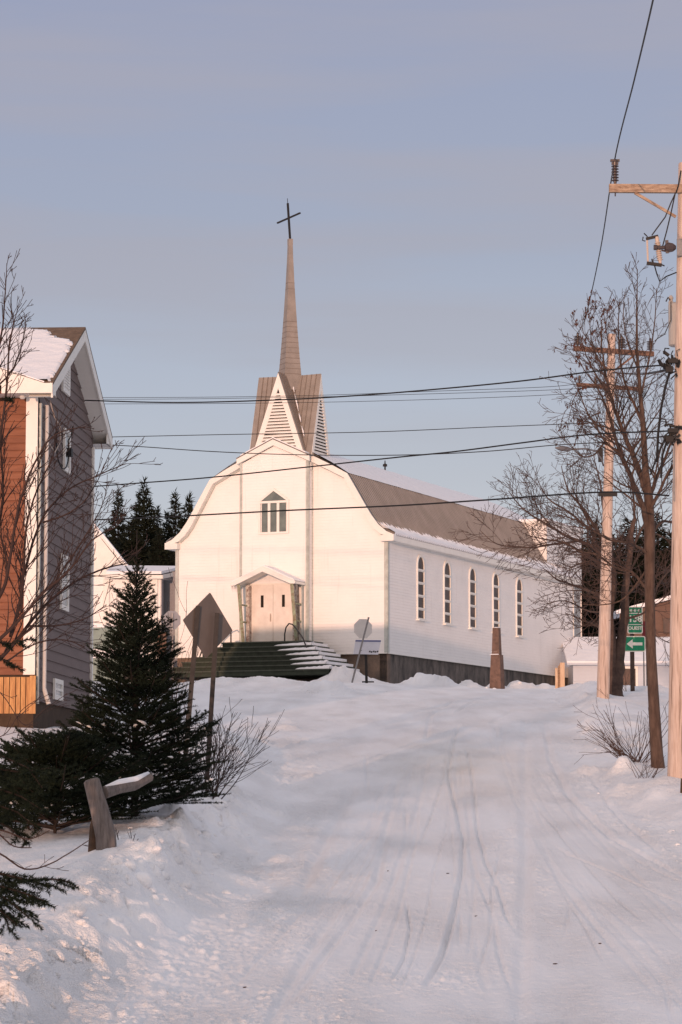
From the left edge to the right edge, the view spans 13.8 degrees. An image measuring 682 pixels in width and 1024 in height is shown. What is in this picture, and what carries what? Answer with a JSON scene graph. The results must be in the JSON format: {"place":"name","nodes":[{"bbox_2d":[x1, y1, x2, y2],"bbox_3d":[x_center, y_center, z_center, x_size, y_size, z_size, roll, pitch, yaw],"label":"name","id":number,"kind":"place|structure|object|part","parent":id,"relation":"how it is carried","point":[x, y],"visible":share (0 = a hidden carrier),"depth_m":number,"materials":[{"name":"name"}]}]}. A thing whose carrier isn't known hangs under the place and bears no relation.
{"place":"outdoors","nodes":[
{"label":"outdoors","id":0,"kind":"place"},
{"bbox_2d":[0,664,681,1023],"bbox_3d":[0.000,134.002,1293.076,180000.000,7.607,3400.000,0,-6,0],"label":"snow ground","id":1,"kind":"structure","parent":0,"point":[418,786],"depth_m":31.33,"materials":[{"name":"white snow"}]},
{"bbox_2d":[0,396,78,940],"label":"tall fir","id":2,"kind":"object","parent":1,"relation":"on","point":[7,886],"visible":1,"depth_m":20.28,"materials":[{"name":"green plant"}]},
{"bbox_2d":[0,820,89,870],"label":"leafless shrub","id":3,"kind":"object","parent":1,"relation":"on","point":[12,861],"visible":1,"depth_m":20.25,"materials":[{"name":"brown plant"}]},
{"bbox_2d":[0,327,112,728],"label":"sided house","id":4,"kind":"structure","parent":1,"relation":"on","point":[61,361],"depth_m":53.86,"materials":[{"name":"grey wood"}]},
{"bbox_2d":[53,678,63,700],"bbox_3d":[-5.451,3.426,54.231,0.044,0.400,1.000,0,-6,4],"label":"basement window","id":5,"kind":"structure","parent":4,"relation":"in","point":[58,685],"depth_m":54.14,"materials":[{"name":"white glass"}]},
{"bbox_2d":[60,553,69,611],"bbox_3d":[-5.410,1.388,55.097,0.044,1.080,0.880,0,-6,4],"label":"window","id":6,"kind":"structure","parent":4,"relation":"in","point":[65,602],"depth_m":55.10,"materials":[{"name":"white glass"}]},
{"bbox_2d":[63,428,70,473],"bbox_3d":[-5.404,-1.200,55.469,0.044,0.840,0.720,0,-6,4],"label":"window","id":7,"kind":"structure","parent":4,"relation":"in","point":[65,443],"depth_m":55.37,"materials":[{"name":"white glass"}]},
{"bbox_2d":[0,249,161,737],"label":"bare tree","id":8,"kind":"object","parent":1,"relation":"on","point":[21,588],"visible":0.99,"depth_m":38.37,"materials":[{"name":"brown plant"}]},
{"bbox_2d":[0,726,166,833],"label":"young spruce","id":9,"kind":"object","parent":1,"relation":"on","point":[74,755],"visible":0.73,"depth_m":31.95,"materials":[{"name":"green plant"}]},
{"bbox_2d":[84,778,116,851],"bbox_3d":[-2.544,3.291,29.824,0.354,0.951,0.265,-3,-7,23],"label":"fence post","id":10,"kind":"object","parent":1,"relation":"on","point":[102,834],"visible":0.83,"depth_m":29.76,"materials":[{"name":"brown wood"}]},
{"bbox_2d":[102,772,152,798],"bbox_3d":[-2.296,2.941,30.279,0.140,0.305,0.896,-4,-7,31],"label":"rail","id":11,"kind":"object","parent":10,"relation":"attached to","point":[123,785],"visible":1,"depth_m":30.21,"materials":[{"name":"grey wood"}]},
{"bbox_2d":[94,524,127,576],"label":"gabled cottage","id":12,"kind":"structure","parent":1,"relation":"on","point":[103,555],"depth_m":131.22,"materials":[{"name":"white"}]},
{"bbox_2d":[100,526,122,563],"bbox_3d":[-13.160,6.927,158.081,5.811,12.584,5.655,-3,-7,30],"label":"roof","id":13,"kind":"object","parent":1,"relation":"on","point":[107,534],"visible":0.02,"depth_m":158.62,"materials":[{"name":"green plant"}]},
{"bbox_2d":[107,486,128,556],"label":"spruce","id":14,"kind":"object","parent":1,"relation":"on","point":[115,534],"visible":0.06,"depth_m":165.70,"materials":[{"name":"green plant"}]},
{"bbox_2d":[93,624,145,681],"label":"snowed in van","id":15,"kind":"object","parent":1,"relation":"on","point":[97,634],"visible":0.04,"depth_m":112.08,"materials":[{"name":"white metal"}]},
{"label":"window","id":16,"kind":"part","parent":15,"relation":"part of","materials":[{"name":"beige glass"}]},
{"bbox_2d":[115,519,150,574],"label":"spruce","id":17,"kind":"object","parent":1,"relation":"on","point":[128,545],"visible":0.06,"depth_m":160.43,"materials":[{"name":"green plant"}]},
{"bbox_2d":[93,565,176,681],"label":"church annex","id":18,"kind":"object","parent":1,"relation":"on","point":[164,587],"visible":0.23,"depth_m":126.32,"materials":[{"name":"white"}]},
{"bbox_2d":[156,632,166,653],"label":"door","id":19,"kind":"structure","parent":18,"relation":"in","point":[165,642],"depth_m":125.78,"materials":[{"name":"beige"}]},
{"bbox_2d":[56,530,231,816],"bbox_3d":[-2.464,2.088,33.971,2.347,3.750,2.220,0,-6,0],"label":"young spruce","id":20,"kind":"object","parent":1,"relation":"on","point":[122,694],"visible":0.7,"depth_m":33.68,"materials":[{"name":"green plant"}]},
{"bbox_2d":[125,475,162,565],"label":"spruce","id":21,"kind":"object","parent":1,"relation":"on","point":[144,524],"visible":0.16,"depth_m":165.54,"materials":[{"name":"green plant"}]},
{"bbox_2d":[99,568,211,753],"bbox_3d":[-2.895,2.368,44.052,1.800,3.096,1.234,0,-6,0],"label":"young birch","id":22,"kind":"object","parent":1,"relation":"on","point":[176,658],"visible":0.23,"depth_m":43.98,"materials":[{"name":"brown plant"}]},
{"bbox_2d":[147,504,164,546],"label":"spruce","id":23,"kind":"object","parent":1,"relation":"on","point":[157,515],"visible":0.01,"depth_m":170.86,"materials":[{"name":"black plant"}]},
{"bbox_2d":[145,527,174,574],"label":"spruce","id":24,"kind":"object","parent":1,"relation":"on","point":[159,550],"visible":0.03,"depth_m":158.41,"materials":[{"name":"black plant"}]},
{"bbox_2d":[159,510,169,538],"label":"spruce","id":25,"kind":"object","parent":1,"relation":"on","point":[165,514],"depth_m":172.83,"materials":[{"name":"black plant"}]},
{"bbox_2d":[163,611,180,678],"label":"stop sign","id":26,"kind":"object","parent":1,"relation":"on","point":[174,615],"visible":0.55,"depth_m":102.17,"materials":[{"name":"grey metal"}]},
{"bbox_2d":[162,488,183,561],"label":"spruce","id":27,"kind":"object","parent":1,"relation":"on","point":[170,530],"visible":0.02,"depth_m":168.78,"materials":[{"name":"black plant"}]},
{"bbox_2d":[169,492,195,562],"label":"spruce","id":28,"kind":"object","parent":1,"relation":"on","point":[188,510],"visible":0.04,"depth_m":165.76,"materials":[{"name":"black plant"}]},
{"bbox_2d":[183,593,231,781],"bbox_3d":[-1.877,2.662,39.915,0.859,3.038,0.205,4,-7,-31],"label":"diamond sign","id":29,"kind":"object","parent":1,"relation":"on","point":[207,625],"visible":0.89,"depth_m":39.97,"materials":[{"name":"grey metal"}]},
{"bbox_2d":[182,698,284,799],"bbox_3d":[-1.611,3.193,38.360,1.670,1.486,1.167,0,-6,0],"label":"leafless shrub","id":30,"kind":"object","parent":1,"relation":"on","point":[218,769],"visible":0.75,"depth_m":38.27,"materials":[{"name":"brown plant"}]},
{"bbox_2d":[351,617,371,682],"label":"stop sign","id":31,"kind":"object","parent":1,"relation":"on","point":[362,628],"visible":0.88,"depth_m":104.06,"materials":[{"name":"metal"}]},
{"bbox_2d":[353,640,380,682],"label":"information panel","id":32,"kind":"object","parent":1,"relation":"on","point":[372,647],"visible":0.96,"depth_m":104.51,"materials":[{"name":"white metal"}]},
{"bbox_2d":[165,198,583,686],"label":"white church","id":33,"kind":"structure","parent":1,"relation":"on","point":[297,595],"depth_m":112.72,"materials":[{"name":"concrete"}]},
{"bbox_2d":[251,585,272,641],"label":"door","id":34,"kind":"structure","parent":33,"relation":"in","point":[262,595],"depth_m":111.64,"materials":[{"name":"pink"}]},
{"bbox_2d":[258,488,288,534],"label":"front window","id":35,"kind":"structure","parent":33,"relation":"in","point":[272,522],"depth_m":111.94,"materials":[{"name":"white glass"}]},
{"bbox_2d":[273,584,292,640],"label":"door","id":36,"kind":"structure","parent":33,"relation":"in","point":[282,605],"depth_m":111.31,"materials":[{"name":"pink"}]},
{"bbox_2d":[416,555,427,621],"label":"side window","id":37,"kind":"structure","parent":33,"relation":"in","point":[420,563],"depth_m":113.59,"materials":[{"name":"white glass"}]},
{"bbox_2d":[443,561,453,625],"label":"side window","id":38,"kind":"structure","parent":33,"relation":"in","point":[447,567],"depth_m":116.37,"materials":[{"name":"white glass"}]},
{"bbox_2d":[468,566,478,629],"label":"side window","id":39,"kind":"structure","parent":33,"relation":"in","point":[472,572],"depth_m":119.22,"materials":[{"name":"white glass"}]},
{"bbox_2d":[492,572,501,633],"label":"side window","id":40,"kind":"structure","parent":33,"relation":"in","point":[495,580],"depth_m":121.94,"materials":[{"name":"white glass"}]},
{"bbox_2d":[515,577,524,637],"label":"side window","id":41,"kind":"structure","parent":33,"relation":"in","point":[519,586],"depth_m":124.76,"materials":[{"name":"white glass"}]},
{"bbox_2d":[489,627,504,688],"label":"stone marker","id":42,"kind":"object","parent":1,"relation":"on","point":[497,680],"visible":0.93,"depth_m":105.84,"materials":[{"name":"brown stone"}]},
{"bbox_2d":[555,663,564,688],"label":"notched timber post","id":43,"kind":"object","parent":1,"relation":"on","point":[559,676],"visible":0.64,"depth_m":106.86,"materials":[{"name":"brown wood"}]},
{"bbox_2d":[449,433,672,696],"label":"bare tree","id":44,"kind":"object","parent":1,"relation":"on","point":[617,656],"visible":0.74,"depth_m":77.84,"materials":[{"name":"brown plant"}]},
{"bbox_2d":[581,543,599,636],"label":"spruce","id":45,"kind":"object","parent":1,"relation":"on","point":[585,631],"visible":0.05,"depth_m":167.55,"materials":[{"name":"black plant"}]},
{"bbox_2d":[522,252,674,767],"bbox_3d":[4.896,-0.064,48.262,3.396,9.178,4.023,0,-6,0],"label":"bare tree","id":46,"kind":"object","parent":1,"relation":"on","point":[646,505],"visible":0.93,"depth_m":48.25,"materials":[{"name":"brown plant"}]},
{"bbox_2d":[583,517,614,613],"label":"spruce","id":47,"kind":"object","parent":1,"relation":"on","point":[586,548],"visible":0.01,"depth_m":172.40,"materials":[{"name":"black plant"}]},
{"bbox_2d":[555,333,653,698],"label":"utility pole","id":48,"kind":"object","parent":1,"relation":"on","point":[603,676],"visible":0.66,"depth_m":74.19,"materials":[{"name":"brown wood"}]},
{"bbox_2d":[103,384,571,397],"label":"overhead cable","id":49,"kind":"object","parent":48,"relation":"attached to","point":[308,395],"visible":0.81,"depth_m":77.47,"materials":[{"name":"black rubber"}]},
{"bbox_2d":[103,388,577,399],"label":"overhead cable","id":50,"kind":"object","parent":48,"relation":"attached to","point":[368,395],"visible":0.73,"depth_m":76.82,"materials":[{"name":"black rubber"}]},
{"bbox_2d":[113,442,598,455],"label":"overhead cable","id":51,"kind":"object","parent":48,"relation":"attached to","point":[349,455],"visible":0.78,"depth_m":77.05,"materials":[{"name":"black rubber"}]},
{"bbox_2d":[116,422,602,436],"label":"overhead cable","id":52,"kind":"object","parent":48,"relation":"attached to","point":[345,432],"visible":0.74,"depth_m":77.11,"materials":[{"name":"black rubber"}]},
{"bbox_2d":[170,392,589,403],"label":"overhead cable","id":53,"kind":"object","parent":48,"relation":"attached to","point":[356,401],"visible":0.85,"depth_m":77.25,"materials":[{"name":"black metal"}]},
{"bbox_2d":[585,533,634,636],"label":"spruce","id":54,"kind":"object","parent":1,"relation":"on","point":[618,596],"visible":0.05,"depth_m":167.86,"materials":[{"name":"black plant"}]},
{"bbox_2d":[573,689,668,762],"bbox_3d":[5.085,3.744,48.932,2.088,1.366,1.077,0,-6,0],"label":"leafless shrub","id":55,"kind":"object","parent":1,"relation":"on","point":[619,751],"visible":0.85,"depth_m":48.85,"materials":[{"name":"brown plant"}]},
{"bbox_2d":[614,516,640,580],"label":"spruce","id":56,"kind":"object","parent":1,"relation":"on","point":[625,532],"visible":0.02,"depth_m":174.68,"materials":[{"name":"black plant"}]},
{"bbox_2d":[625,607,645,690],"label":"route sign","id":57,"kind":"object","parent":1,"relation":"on","point":[635,643],"visible":0.85,"depth_m":84.05,"materials":[{"name":"green metal"}]},
{"bbox_2d":[615,525,670,633],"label":"spruce","id":58,"kind":"object","parent":1,"relation":"on","point":[641,567],"visible":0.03,"depth_m":167.84,"materials":[{"name":"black plant"}]},
{"bbox_2d":[642,621,646,685],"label":"slim sign posts","id":59,"kind":"object","parent":1,"relation":"on","point":[643,633],"visible":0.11,"depth_m":85.46,"materials":[{"name":"grey metal"}]},
{"bbox_2d":[609,159,681,777],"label":"utility pole","id":60,"kind":"object","parent":1,"relation":"on","point":[674,762],"visible":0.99,"depth_m":45.20,"materials":[{"name":"brown wood"}]},
{"bbox_2d":[85,365,659,402],"bbox_3d":[0.111,-2.302,50.766,0.030,0.967,14.796,6,-8,-44],"label":"overhead cable","id":61,"kind":"object","parent":60,"relation":"attached to","point":[385,393],"visible":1,"depth_m":49.92,"materials":[{"name":"black metal"}]},
{"bbox_2d":[95,430,666,486],"bbox_3d":[0.050,-0.924,52.381,0.031,0.720,17.512,4,-7,-37],"label":"overhead cable","id":62,"kind":"object","parent":60,"relation":"attached to","point":[391,457],"visible":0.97,"depth_m":51.13,"materials":[{"name":"black rubber"}]},
{"bbox_2d":[97,491,668,519],"bbox_3d":[0.008,-0.048,52.792,0.033,1.167,18.332,4,-7,-35],"label":"overhead cable","id":63,"kind":"object","parent":60,"relation":"attached to","point":[401,505],"visible":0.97,"depth_m":51.05,"materials":[{"name":"black metal"}]},
{"bbox_2d":[578,0,653,331],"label":"voltage line","id":64,"kind":"object","parent":60,"relation":"attached to","point":[621,131],"visible":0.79,"depth_m":40.71,"materials":[{"name":"black metal"}]},
{"bbox_2d":[613,369,664,374],"bbox_3d":[6.261,-3.007,60.056,0.041,4.496,29.238,0,-6,4],"label":"overhead cable","id":65,"kind":"object","parent":60,"relation":"attached to","point":[662,370],"visible":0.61,"depth_m":52.40,"materials":[{"name":"black rubber"}]},
{"bbox_2d":[612,435,670,439],"bbox_3d":[6.199,-1.575,59.908,0.085,3.783,29.233,0,-6,4],"label":"overhead cable","id":66,"kind":"object","parent":60,"relation":"attached to","point":[647,438],"visible":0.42,"depth_m":51.65,"materials":[{"name":"black rubber"}]},
{"bbox_2d":[627,755,666,777],"bbox_3d":[5.003,4.184,45.915,0.757,0.460,0.599,-2,-6,22],"label":"leafless shrub","id":67,"kind":"object","parent":1,"relation":"on","point":[653,776],"visible":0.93,"depth_m":45.86,"materials":[{"name":"brown plant"}]},
{"bbox_2d":[637,511,670,593],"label":"spruce","id":68,"kind":"object","parent":1,"relation":"on","point":[663,540],"visible":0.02,"depth_m":172.44,"materials":[{"name":"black plant"}]},
{"bbox_2d":[655,528,671,597],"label":"spruce","id":69,"kind":"object","parent":1,"relation":"on","point":[663,553],"visible":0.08,"depth_m":168.31,"materials":[{"name":"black plant"}]},
{"bbox_2d":[0,0,681,577],"label":"sky","id":70,"kind":"structure","parent":0,"point":[446,165],"materials":[{"name":"blue"}]},
{"bbox_2d":[562,637,669,688],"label":"white garage","id":71,"kind":"structure","parent":0,"point":[583,663],"depth_m":127.96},
{"bbox_2d":[623,666,637,685],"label":"window","id":72,"kind":"structure","parent":71,"relation":"in","point":[627,668],"depth_m":127.87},
{"bbox_2d":[613,595,670,636],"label":"brown house","id":73,"kind":"structure","parent":0,"point":[661,625],"depth_m":150.19,"materials":[{"name":"beige wood"}]},
{"bbox_2d":[663,618,669,631],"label":"window","id":74,"kind":"structure","parent":73,"relation":"in","point":[666,623],"depth_m":150.08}
]}

